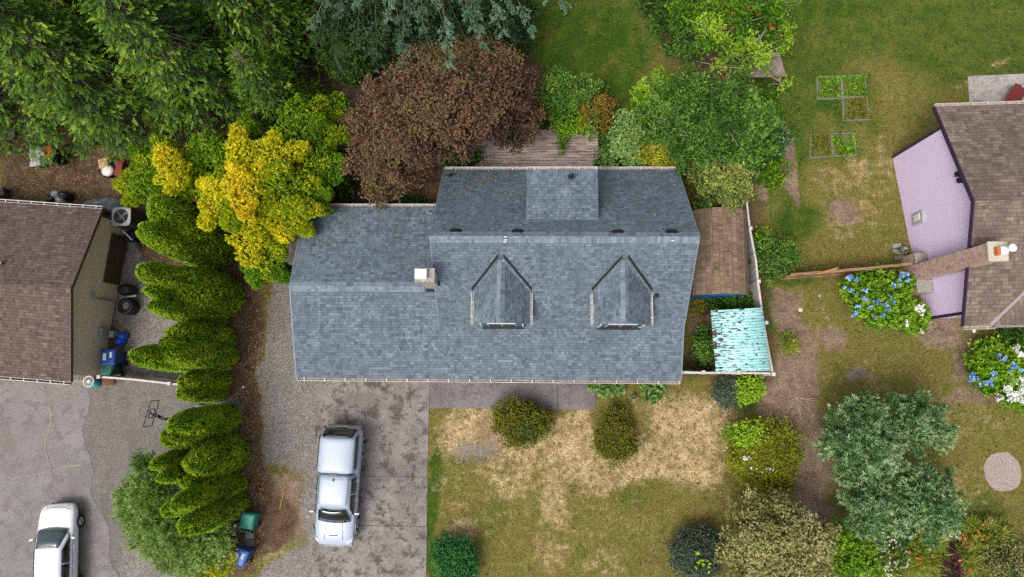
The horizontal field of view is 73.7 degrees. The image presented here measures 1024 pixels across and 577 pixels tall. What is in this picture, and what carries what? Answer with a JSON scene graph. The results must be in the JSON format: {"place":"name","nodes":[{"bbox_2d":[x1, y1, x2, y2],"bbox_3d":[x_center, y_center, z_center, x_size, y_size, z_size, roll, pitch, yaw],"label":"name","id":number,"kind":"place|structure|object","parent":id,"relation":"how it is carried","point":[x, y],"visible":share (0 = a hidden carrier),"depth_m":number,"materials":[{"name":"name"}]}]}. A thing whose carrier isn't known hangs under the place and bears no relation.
{"place":"outdoors","nodes":[
{"label":"outdoors","id":0,"kind":"place"},
{"bbox_2d":[0,380,118,576],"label":"neighbour driveway","id":1,"kind":"structure","parent":0,"point":[25,416],"depth_m":32.81,"materials":[{"name":"concrete"}]},
{"bbox_2d":[29,502,84,576],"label":"white car","id":2,"kind":"object","parent":1,"relation":"on","point":[55,552],"visible":1,"depth_m":31.36,"materials":[{"name":"paint"}]},
{"bbox_2d":[311,381,429,576],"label":"driveway","id":3,"kind":"structure","parent":0,"point":[392,418],"depth_m":32.27,"materials":[{"name":"concrete"}]},
{"bbox_2d":[309,424,365,546],"bbox_3d":[-7.991,9.065,31.380,2.280,1.865,5.470,3,83,2],"label":"pickup truck","id":4,"kind":"object","parent":3,"relation":"on","point":[341,449],"visible":1,"depth_m":30.78,"materials":[{"name":"silver metal"}]},
{"bbox_2d":[0,0,1023,576],"bbox_3d":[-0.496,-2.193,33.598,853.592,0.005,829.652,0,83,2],"label":"ground","id":5,"kind":"structure","parent":0,"point":[116,434],"depth_m":32.72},
{"bbox_2d":[0,33,101,172],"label":"cedar tree","id":6,"kind":"object","parent":5,"relation":"on","point":[39,131],"visible":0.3,"depth_m":32.19,"materials":[{"name":"green plant"}]},
{"bbox_2d":[0,199,127,384],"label":"brown roofed house","id":7,"kind":"structure","parent":5,"relation":"on","point":[57,298],"depth_m":30.68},
{"bbox_2d":[2,0,138,93],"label":"cedar tree","id":8,"kind":"object","parent":5,"relation":"on","point":[61,4],"visible":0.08,"depth_m":30.40,"materials":[{"name":"green plant"}]},
{"bbox_2d":[0,0,191,165],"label":"cedar tree","id":9,"kind":"object","parent":5,"relation":"on","point":[51,51],"visible":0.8,"depth_m":28.59,"materials":[{"name":"green plant"}]},
{"bbox_2d":[98,158,126,177],"bbox_3d":[-20.051,-6.006,34.303,1.235,0.725,0.930,5,83,2],"label":"loaded barrow","id":10,"kind":"object","parent":5,"relation":"on","point":[109,170],"visible":0.84,"depth_m":34.02,"materials":[{"name":"red metal"}]},
{"bbox_2d":[100,348,127,368],"bbox_3d":[-19.155,3.389,32.866,0.756,1.106,0.945,-2,83,1],"label":"wheelie bin","id":11,"kind":"object","parent":5,"relation":"on","point":[114,356],"visible":0.97,"depth_m":32.37,"materials":[{"name":"blue plastic"}]},
{"bbox_2d":[103,233,126,284],"bbox_3d":[-19.411,-1.423,33.428,0.040,1.250,2.414,6,83,2],"label":"dark board","id":12,"kind":"object","parent":5,"relation":"on","point":[115,259],"visible":0.86,"depth_m":33.37,"materials":[{"name":"brown wood"}]},
{"bbox_2d":[111,207,145,228],"bbox_3d":[-18.751,-3.367,33.520,0.920,1.530,0.920,-2,83,1],"label":"heat pump","id":13,"kind":"object","parent":5,"relation":"on","point":[124,218],"visible":0.86,"depth_m":32.83,"materials":[{"name":"white metal"}]},
{"bbox_2d":[128,343,187,372],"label":"arborvitae","id":14,"kind":"object","parent":5,"relation":"on","point":[147,356],"visible":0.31,"depth_m":27.44,"materials":[{"name":"green plant"}]},
{"bbox_2d":[135,261,190,291],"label":"arborvitae","id":15,"kind":"object","parent":5,"relation":"on","point":[156,274],"visible":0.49,"depth_m":27.69,"materials":[{"name":"green plant"}]},
{"bbox_2d":[147,448,190,471],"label":"arborvitae","id":16,"kind":"object","parent":5,"relation":"on","point":[170,459],"visible":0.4,"depth_m":28.22,"materials":[{"name":"green plant"}]},
{"bbox_2d":[154,466,186,483],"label":"arborvitae","id":17,"kind":"object","parent":5,"relation":"on","point":[173,476],"visible":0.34,"depth_m":28.19,"materials":[{"name":"green plant"}]},
{"bbox_2d":[108,447,237,576],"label":"feathery shrub","id":18,"kind":"object","parent":5,"relation":"on","point":[140,497],"visible":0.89,"depth_m":29.70,"materials":[{"name":"green plant"}]},
{"bbox_2d":[73,0,287,159],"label":"cedar tree","id":19,"kind":"object","parent":5,"relation":"on","point":[135,23],"visible":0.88,"depth_m":28.69,"materials":[{"name":"green plant"}]},
{"bbox_2d":[135,220,228,270],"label":"arborvitae","id":20,"kind":"object","parent":5,"relation":"on","point":[156,236],"visible":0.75,"depth_m":28.92,"materials":[{"name":"green plant"}]},
{"bbox_2d":[145,299,228,325],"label":"arborvitae","id":21,"kind":"object","parent":5,"relation":"on","point":[173,310],"visible":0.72,"depth_m":29.10,"materials":[{"name":"green plant"}]},
{"bbox_2d":[145,194,236,237],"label":"arborvitae","id":22,"kind":"object","parent":5,"relation":"on","point":[162,206],"visible":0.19,"depth_m":28.83,"materials":[{"name":"green plant"}]},
{"bbox_2d":[158,428,233,449],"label":"arborvitae","id":23,"kind":"object","parent":5,"relation":"on","point":[172,441],"visible":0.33,"depth_m":28.45,"materials":[{"name":"green plant"}]},
{"bbox_2d":[153,211,240,269],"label":"arborvitae","id":24,"kind":"object","parent":5,"relation":"on","point":[215,244],"visible":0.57,"depth_m":30.83,"materials":[{"name":"green plant"}]},
{"bbox_2d":[158,336,239,372],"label":"arborvitae","id":25,"kind":"object","parent":5,"relation":"on","point":[190,355],"visible":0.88,"depth_m":29.68,"materials":[{"name":"green plant"}]},
{"bbox_2d":[163,321,237,347],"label":"arborvitae","id":26,"kind":"object","parent":5,"relation":"on","point":[207,332],"visible":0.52,"depth_m":30.32,"materials":[{"name":"green plant"}]},
{"bbox_2d":[175,387,228,403],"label":"arborvitae","id":27,"kind":"object","parent":5,"relation":"on","point":[188,395],"visible":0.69,"depth_m":30.55,"materials":[{"name":"green plant"}]},
{"bbox_2d":[165,402,242,437],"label":"arborvitae","id":28,"kind":"object","parent":5,"relation":"on","point":[206,420],"visible":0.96,"depth_m":29.67,"materials":[{"name":"green plant"}]},
{"bbox_2d":[176,369,233,394],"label":"arborvitae","id":29,"kind":"object","parent":5,"relation":"on","point":[201,380],"visible":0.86,"depth_m":30.60,"materials":[{"name":"green plant"}]},
{"bbox_2d":[170,264,246,318],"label":"arborvitae","id":30,"kind":"object","parent":5,"relation":"on","point":[206,289],"visible":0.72,"depth_m":30.76,"materials":[{"name":"green plant"}]},
{"bbox_2d":[169,470,247,514],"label":"arborvitae","id":31,"kind":"object","parent":5,"relation":"on","point":[196,497],"visible":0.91,"depth_m":28.95,"materials":[{"name":"green plant"}]},
{"bbox_2d":[181,542,237,576],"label":"shrub","id":32,"kind":"object","parent":5,"relation":"on","point":[216,572],"visible":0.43,"depth_m":30.56,"materials":[{"name":"yellow plant"}]},
{"bbox_2d":[176,491,250,536],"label":"arborvitae","id":33,"kind":"object","parent":5,"relation":"on","point":[209,518],"visible":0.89,"depth_m":28.94,"materials":[{"name":"green plant"}]},
{"bbox_2d":[180,434,251,477],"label":"arborvitae","id":34,"kind":"object","parent":5,"relation":"on","point":[224,455],"visible":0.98,"depth_m":29.87,"materials":[{"name":"green plant"}]},
{"bbox_2d":[22,98,433,568],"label":"leaf litter","id":35,"kind":"object","parent":5,"relation":"on","point":[234,337],"visible":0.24,"depth_m":33.32,"materials":[{"name":"brown plant"}]},
{"bbox_2d":[112,91,351,289],"bbox_3d":[-12.724,-4.637,31.164,10.771,6.393,9.521,0,83,2],"label":"golden tree","id":36,"kind":"object","parent":5,"relation":"on","point":[237,192],"visible":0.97,"depth_m":29.72,"materials":[{"name":"yellow plant"}]},
{"bbox_2d":[180,0,334,112],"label":"cedar tree","id":37,"kind":"object","parent":5,"relation":"on","point":[266,33],"visible":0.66,"depth_m":30.59,"materials":[{"name":"green plant"}]},
{"bbox_2d":[224,40,334,135],"bbox_3d":[-11.214,-9.191,31.291,4.437,7.224,4.486,31,85,5],"label":"cedar tree","id":38,"kind":"object","parent":5,"relation":"on","point":[254,76],"visible":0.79,"depth_m":30.50,"materials":[{"name":"green plant"}]},
{"bbox_2d":[324,149,359,202],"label":"shrub","id":39,"kind":"object","parent":5,"relation":"on","point":[344,189],"visible":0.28,"depth_m":32.67,"materials":[{"name":"green plant"}]},
{"bbox_2d":[316,19,376,89],"bbox_3d":[-7.844,-11.379,33.093,3.022,3.814,3.530,0,83,2],"label":"shrub","id":40,"kind":"object","parent":5,"relation":"on","point":[335,47],"visible":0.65,"depth_m":32.16,"materials":[{"name":"green plant"}]},
{"bbox_2d":[309,0,540,76],"bbox_3d":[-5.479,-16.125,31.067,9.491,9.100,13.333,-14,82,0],"label":"spruce tree","id":41,"kind":"object","parent":5,"relation":"on","point":[515,40],"visible":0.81,"depth_m":30.31,"materials":[{"name":"green plant"}]},
{"bbox_2d":[306,0,572,71],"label":"spruce tree","id":42,"kind":"object","parent":5,"relation":"on","point":[417,14],"visible":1,"depth_m":27.78,"materials":[{"name":"green plant"}]},
{"bbox_2d":[334,30,545,210],"bbox_3d":[-3.430,-7.963,31.051,10.003,6.925,6.636,-21,82,-1],"label":"copper leaved tree","id":43,"kind":"object","parent":5,"relation":"on","point":[398,134],"visible":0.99,"depth_m":29.26,"materials":[{"name":"brown plant"}]},
{"bbox_2d":[426,528,479,576],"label":"shrub","id":44,"kind":"object","parent":5,"relation":"on","point":[454,557],"visible":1,"depth_m":30.68,"materials":[{"name":"green plant"}]},
{"bbox_2d":[440,143,490,169],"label":"shrub","id":45,"kind":"object","parent":5,"relation":"on","point":[476,158],"visible":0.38,"depth_m":32.83,"materials":[{"name":"green plant"}]},
{"bbox_2d":[289,167,700,383],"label":"house","id":46,"kind":"structure","parent":5,"relation":"on","point":[594,289],"depth_m":29.72,"materials":[{"name":"grey"}]},
{"bbox_2d":[429,382,594,409],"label":"walkway","id":47,"kind":"structure","parent":5,"relation":"on","point":[485,395],"depth_m":32.60,"materials":[{"name":"grey concrete"}]},
{"bbox_2d":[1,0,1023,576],"bbox_3d":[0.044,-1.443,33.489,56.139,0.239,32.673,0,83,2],"label":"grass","id":48,"kind":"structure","parent":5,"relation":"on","point":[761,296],"depth_m":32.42,"materials":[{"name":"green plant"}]},
{"bbox_2d":[487,393,557,453],"bbox_3d":[0.489,6.221,31.578,3.304,1.792,2.796,0,83,2],"label":"shrub","id":49,"kind":"object","parent":5,"relation":"on","point":[522,424],"visible":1,"depth_m":31.26,"materials":[{"name":"green plant"}]},
{"bbox_2d":[473,122,598,166],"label":"deck","id":50,"kind":"structure","parent":5,"relation":"on","point":[578,153],"depth_m":33.31,"materials":[{"name":"brown wood"}]},
{"bbox_2d":[535,65,608,123],"bbox_3d":[2.645,-9.484,32.994,3.452,3.112,2.815,-38,83,-3],"label":"shrub","id":51,"kind":"object","parent":5,"relation":"on","point":[565,95],"visible":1,"depth_m":32.13,"materials":[{"name":"green plant"}]},
{"bbox_2d":[549,107,597,155],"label":"climbing plant","id":52,"kind":"object","parent":5,"relation":"on","point":[567,129],"visible":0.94,"depth_m":32.42,"materials":[{"name":"green plant"}]},
{"bbox_2d":[566,89,621,135],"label":"shrub","id":53,"kind":"object","parent":5,"relation":"on","point":[589,110],"visible":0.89,"depth_m":32.43,"materials":[{"name":"brown plant"}]},
{"bbox_2d":[587,383,626,398],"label":"perennial","id":54,"kind":"object","parent":5,"relation":"on","point":[602,390],"visible":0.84,"depth_m":31.94,"materials":[{"name":"green plant"}]},
{"bbox_2d":[590,411,642,471],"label":"shrub","id":55,"kind":"object","parent":5,"relation":"on","point":[613,440],"visible":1,"depth_m":31.15,"materials":[{"name":"green plant"}]},
{"bbox_2d":[592,108,651,166],"bbox_3d":[5.202,-6.865,32.540,2.804,3.176,3.038,0,83,2],"label":"shrub","id":56,"kind":"object","parent":5,"relation":"on","point":[623,138],"visible":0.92,"depth_m":31.57,"materials":[{"name":"green plant"}]},
{"bbox_2d":[262,2,1020,575],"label":"weeds","id":57,"kind":"object","parent":5,"relation":"on","point":[770,228],"visible":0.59,"depth_m":33.64,"materials":[{"name":"green plant"}]},
{"bbox_2d":[639,384,665,404],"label":"perennial","id":58,"kind":"object","parent":5,"relation":"on","point":[653,394],"visible":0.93,"depth_m":31.89,"materials":[{"name":"green plant"}]},
{"bbox_2d":[627,62,680,131],"bbox_3d":[6.777,-8.757,32.693,2.635,3.274,3.559,13,83,3],"label":"shrub","id":59,"kind":"object","parent":5,"relation":"on","point":[646,88],"visible":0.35,"depth_m":31.91,"materials":[{"name":"green plant"}]},
{"bbox_2d":[634,131,677,166],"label":"shrub","id":60,"kind":"object","parent":5,"relation":"on","point":[660,158],"visible":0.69,"depth_m":31.37,"materials":[{"name":"yellow plant"}]},
{"bbox_2d":[632,0,700,71],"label":"shrub","id":61,"kind":"object","parent":5,"relation":"on","point":[661,11],"visible":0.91,"depth_m":32.13,"materials":[{"name":"green plant"}]},
{"bbox_2d":[634,62,758,176],"bbox_3d":[8.226,-7.477,31.399,5.308,5.422,5.490,0,83,2],"label":"fruit tree","id":62,"kind":"object","parent":5,"relation":"on","point":[711,125],"visible":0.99,"depth_m":29.95,"materials":[{"name":"green plant"}]},
{"bbox_2d":[663,523,730,576],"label":"topiary","id":63,"kind":"object","parent":5,"relation":"on","point":[682,550],"visible":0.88,"depth_m":30.35,"materials":[{"name":"green plant"}]},
{"bbox_2d":[690,323,714,376],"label":"shrub","id":64,"kind":"object","parent":5,"relation":"on","point":[707,353],"visible":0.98,"depth_m":31.88,"materials":[{"name":"green plant"}]},
{"bbox_2d":[677,153,755,212],"bbox_3d":[9.255,-4.731,31.622,3.565,4.213,3.413,0,83,2],"label":"laurel bush","id":65,"kind":"object","parent":5,"relation":"on","point":[726,183],"visible":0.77,"depth_m":30.30,"materials":[{"name":"green plant"}]},
{"bbox_2d":[690,204,748,299],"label":"garden shed","id":66,"kind":"structure","parent":5,"relation":"on","point":[721,269],"depth_m":30.39,"materials":[{"name":"brown wood"}]},
{"bbox_2d":[707,374,741,413],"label":"shrub","id":67,"kind":"object","parent":5,"relation":"on","point":[723,388],"visible":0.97,"depth_m":31.53,"materials":[{"name":"green plant"}]},
{"bbox_2d":[704,292,755,309],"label":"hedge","id":68,"kind":"object","parent":5,"relation":"on","point":[736,302],"visible":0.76,"depth_m":31.89,"materials":[{"name":"green plant"}]},
{"bbox_2d":[664,0,797,97],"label":"fruit tree","id":69,"kind":"object","parent":5,"relation":"on","point":[738,45],"visible":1,"depth_m":30.91,"materials":[{"name":"green plant"}]},
{"bbox_2d":[699,308,769,371],"bbox_3d":[10.203,2.459,31.522,2.343,2.472,2.827,-3,82,1],"label":"lean to","id":70,"kind":"object","parent":5,"relation":"on","point":[739,340],"visible":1,"depth_m":30.44,"materials":[{"name":"teal metal"}]},
{"bbox_2d":[717,415,769,452],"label":"shrub","id":71,"kind":"object","parent":5,"relation":"on","point":[744,436],"visible":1,"depth_m":30.47,"materials":[{"name":"green plant"}]},
{"bbox_2d":[708,83,781,185],"bbox_3d":[10.486,-6.975,31.721,3.848,4.522,4.659,0,83,2],"label":"round leaved tree","id":72,"kind":"object","parent":5,"relation":"on","point":[757,149],"visible":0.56,"depth_m":30.21,"materials":[{"name":"green plant"}]},
{"bbox_2d":[730,374,766,406],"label":"shrub","id":73,"kind":"object","parent":5,"relation":"on","point":[749,389],"visible":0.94,"depth_m":31.40,"materials":[{"name":"green plant"}]},
{"bbox_2d":[739,194,775,375],"bbox_3d":[11.291,-0.208,32.063,0.227,2.025,8.642,-6,82,1],"label":"vinyl fence","id":74,"kind":"object","parent":5,"relation":"on","point":[754,287],"visible":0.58,"depth_m":31.56,"materials":[{"name":"white plastic"}]},
{"bbox_2d":[739,51,785,92],"bbox_3d":[12.035,-10.512,33.395,1.934,2.000,1.292,0,83,2],"label":"shelter","id":75,"kind":"object","parent":5,"relation":"on","point":[777,66],"visible":0.33,"depth_m":32.37,"materials":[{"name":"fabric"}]},
{"bbox_2d":[715,413,812,498],"bbox_3d":[11.440,7.646,30.992,4.299,1.941,3.932,0,83,2],"label":"heath bush","id":76,"kind":"object","parent":5,"relation":"on","point":[775,456],"visible":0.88,"depth_m":30.61,"materials":[{"name":"green plant"}]},
{"bbox_2d":[750,143,793,193],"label":"shrub","id":77,"kind":"object","parent":5,"relation":"on","point":[777,174],"visible":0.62,"depth_m":32.83,"materials":[{"name":"green plant"}]},
{"bbox_2d":[748,231,804,287],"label":"shrub","id":78,"kind":"object","parent":5,"relation":"on","point":[774,257],"visible":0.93,"depth_m":31.34,"materials":[{"name":"green plant"}]},
{"bbox_2d":[712,483,842,576],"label":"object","id":79,"kind":"object","parent":5,"relation":"on","point":[791,543],"visible":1,"depth_m":27.99,"materials":[{"name":"green plant"}]},
{"bbox_2d":[770,116,797,159],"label":"shrub","id":80,"kind":"object","parent":5,"relation":"on","point":[783,134],"visible":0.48,"depth_m":32.80,"materials":[{"name":"green plant"}]},
{"bbox_2d":[775,329,800,356],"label":"tussock","id":81,"kind":"object","parent":5,"relation":"on","point":[787,347],"visible":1,"depth_m":32.01,"materials":[{"name":"green plant"}]},
{"bbox_2d":[809,132,832,158],"bbox_3d":[15.190,-7.045,33.632,1.207,0.369,1.344,0,83,2],"label":"raised bed","id":82,"kind":"object","parent":5,"relation":"on","point":[820,144],"visible":1,"depth_m":33.62,"materials":[{"name":"plant"}]},
{"bbox_2d":[815,75,843,99],"bbox_3d":[15.811,-10.028,34.002,1.358,0.369,1.325,0,83,2],"label":"raised bed","id":83,"kind":"object","parent":5,"relation":"on","point":[828,87],"visible":1,"depth_m":34.01,"materials":[{"name":"plant"}]},
{"bbox_2d":[831,133,856,156],"bbox_3d":[16.320,-7.076,33.604,1.261,0.366,1.255,0,83,2],"label":"raised bed","id":84,"kind":"object","parent":5,"relation":"on","point":[844,144],"visible":1,"depth_m":33.60,"materials":[{"name":"plant"}]},
{"bbox_2d":[780,263,911,279],"bbox_3d":[15.641,-0.777,32.199,5.556,1.644,0.150,-5,82,1],"label":"board fence","id":85,"kind":"object","parent":5,"relation":"on","point":[835,272],"visible":0.97,"depth_m":31.48,"materials":[{"name":"brown wood"}]},
{"bbox_2d":[822,516,886,576],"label":"shrub","id":86,"kind":"object","parent":5,"relation":"on","point":[853,559],"visible":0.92,"depth_m":29.13,"materials":[{"name":"green plant"}]},
{"bbox_2d":[841,74,868,97],"bbox_3d":[17.041,-10.066,33.969,1.304,0.370,1.292,0,83,2],"label":"raised bed","id":87,"kind":"object","parent":5,"relation":"on","point":[856,87],"visible":1,"depth_m":33.96,"materials":[{"name":"plant"}]},
{"bbox_2d":[841,96,869,120],"bbox_3d":[17.012,-8.918,33.821,1.377,0.370,1.363,0,83,2],"label":"raised bed","id":88,"kind":"object","parent":5,"relation":"on","point":[853,108],"visible":1,"depth_m":33.82,"materials":[{"name":"plant"}]},
{"bbox_2d":[812,388,911,491],"bbox_3d":[14.910,6.442,29.618,3.976,4.957,4.315,0,83,2],"label":"olive like tree","id":89,"kind":"object","parent":5,"relation":"on","point":[856,444],"visible":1,"depth_m":28.45,"materials":[{"name":"green plant"}]},
{"bbox_2d":[835,464,917,551],"bbox_3d":[15.446,9.306,29.472,3.493,4.478,3.733,0,83,2],"label":"olive like tree","id":90,"kind":"object","parent":5,"relation":"on","point":[869,504],"visible":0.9,"depth_m":28.33,"materials":[{"name":"green plant"}]},
{"bbox_2d":[836,262,916,333],"bbox_3d":[17.066,0.429,31.694,3.605,2.076,3.247,-14,82,0],"label":"hydrangea","id":91,"kind":"object","parent":5,"relation":"on","point":[881,298],"visible":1,"depth_m":31.25,"materials":[{"name":"green plant"}]},
{"bbox_2d":[865,533,917,576],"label":"daisy clump","id":92,"kind":"object","parent":5,"relation":"on","point":[894,554],"visible":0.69,"depth_m":30.52,"materials":[{"name":"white plant"}]},
{"bbox_2d":[896,298,932,337],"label":"hydrangea","id":93,"kind":"object","parent":5,"relation":"on","point":[916,323],"visible":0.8,"depth_m":31.49,"materials":[{"name":"green plant"}]},
{"bbox_2d":[880,387,959,458],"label":"olive like tree","id":94,"kind":"object","parent":5,"relation":"on","point":[927,424],"visible":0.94,"depth_m":29.02,"materials":[{"name":"green plant"}]},
{"bbox_2d":[905,529,952,576],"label":"daylily","id":95,"kind":"object","parent":5,"relation":"on","point":[927,567],"visible":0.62,"depth_m":30.39,"materials":[{"name":"green plant"}]},
{"bbox_2d":[893,460,969,551],"bbox_3d":[17.708,9.278,29.501,3.511,4.294,3.835,0,83,2],"label":"olive like tree","id":96,"kind":"object","parent":5,"relation":"on","point":[923,489],"visible":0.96,"depth_m":28.42,"materials":[{"name":"green plant"}]},
{"bbox_2d":[930,543,967,576],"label":"shrub","id":97,"kind":"object","parent":5,"relation":"on","point":[958,569],"visible":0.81,"depth_m":30.39,"materials":[{"name":"purple plant"}]},
{"bbox_2d":[892,101,1023,329],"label":"lavender house","id":98,"kind":"structure","parent":5,"relation":"on","point":[959,170],"depth_m":28.91,"materials":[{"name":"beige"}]},
{"bbox_2d":[952,534,989,576],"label":"daylily","id":99,"kind":"object","parent":5,"relation":"on","point":[971,557],"visible":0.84,"depth_m":30.32,"materials":[{"name":"green plant"}]},
{"bbox_2d":[953,514,1021,554],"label":"daylily","id":100,"kind":"object","parent":5,"relation":"on","point":[989,535],"visible":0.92,"depth_m":30.47,"materials":[{"name":"green plant"}]},
{"bbox_2d":[961,334,1023,398],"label":"hydrangea","id":101,"kind":"object","parent":5,"relation":"on","point":[994,367],"visible":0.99,"depth_m":30.87,"materials":[{"name":"green plant"}]},
{"bbox_2d":[974,531,1023,576],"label":"shrub","id":102,"kind":"object","parent":5,"relation":"on","point":[1004,561],"visible":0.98,"depth_m":29.92,"materials":[{"name":"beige plant"}]},
{"bbox_2d":[983,452,1020,490],"bbox_3d":[22.629,8.461,31.556,1.694,0.120,1.766,0,83,2],"label":"gravel circle","id":103,"kind":"object","parent":5,"relation":"on","point":[1002,471],"visible":1,"depth_m":31.50,"materials":[{"name":"beige gravel"}]},
{"bbox_2d":[988,327,1023,357],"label":"shrub","id":104,"kind":"object","parent":5,"relation":"on","point":[1012,334],"visible":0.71,"depth_m":31.42,"materials":[{"name":"green plant"}]},
{"bbox_2d":[995,344,1023,415],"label":"hydrangea","id":105,"kind":"object","parent":5,"relation":"on","point":[1015,398],"visible":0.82,"depth_m":30.68,"materials":[{"name":"white plant"}]},
{"bbox_2d":[967,74,1023,101],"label":"patio","id":106,"kind":"structure","parent":0,"point":[992,88],"depth_m":33.85,"materials":[{"name":"concrete"}]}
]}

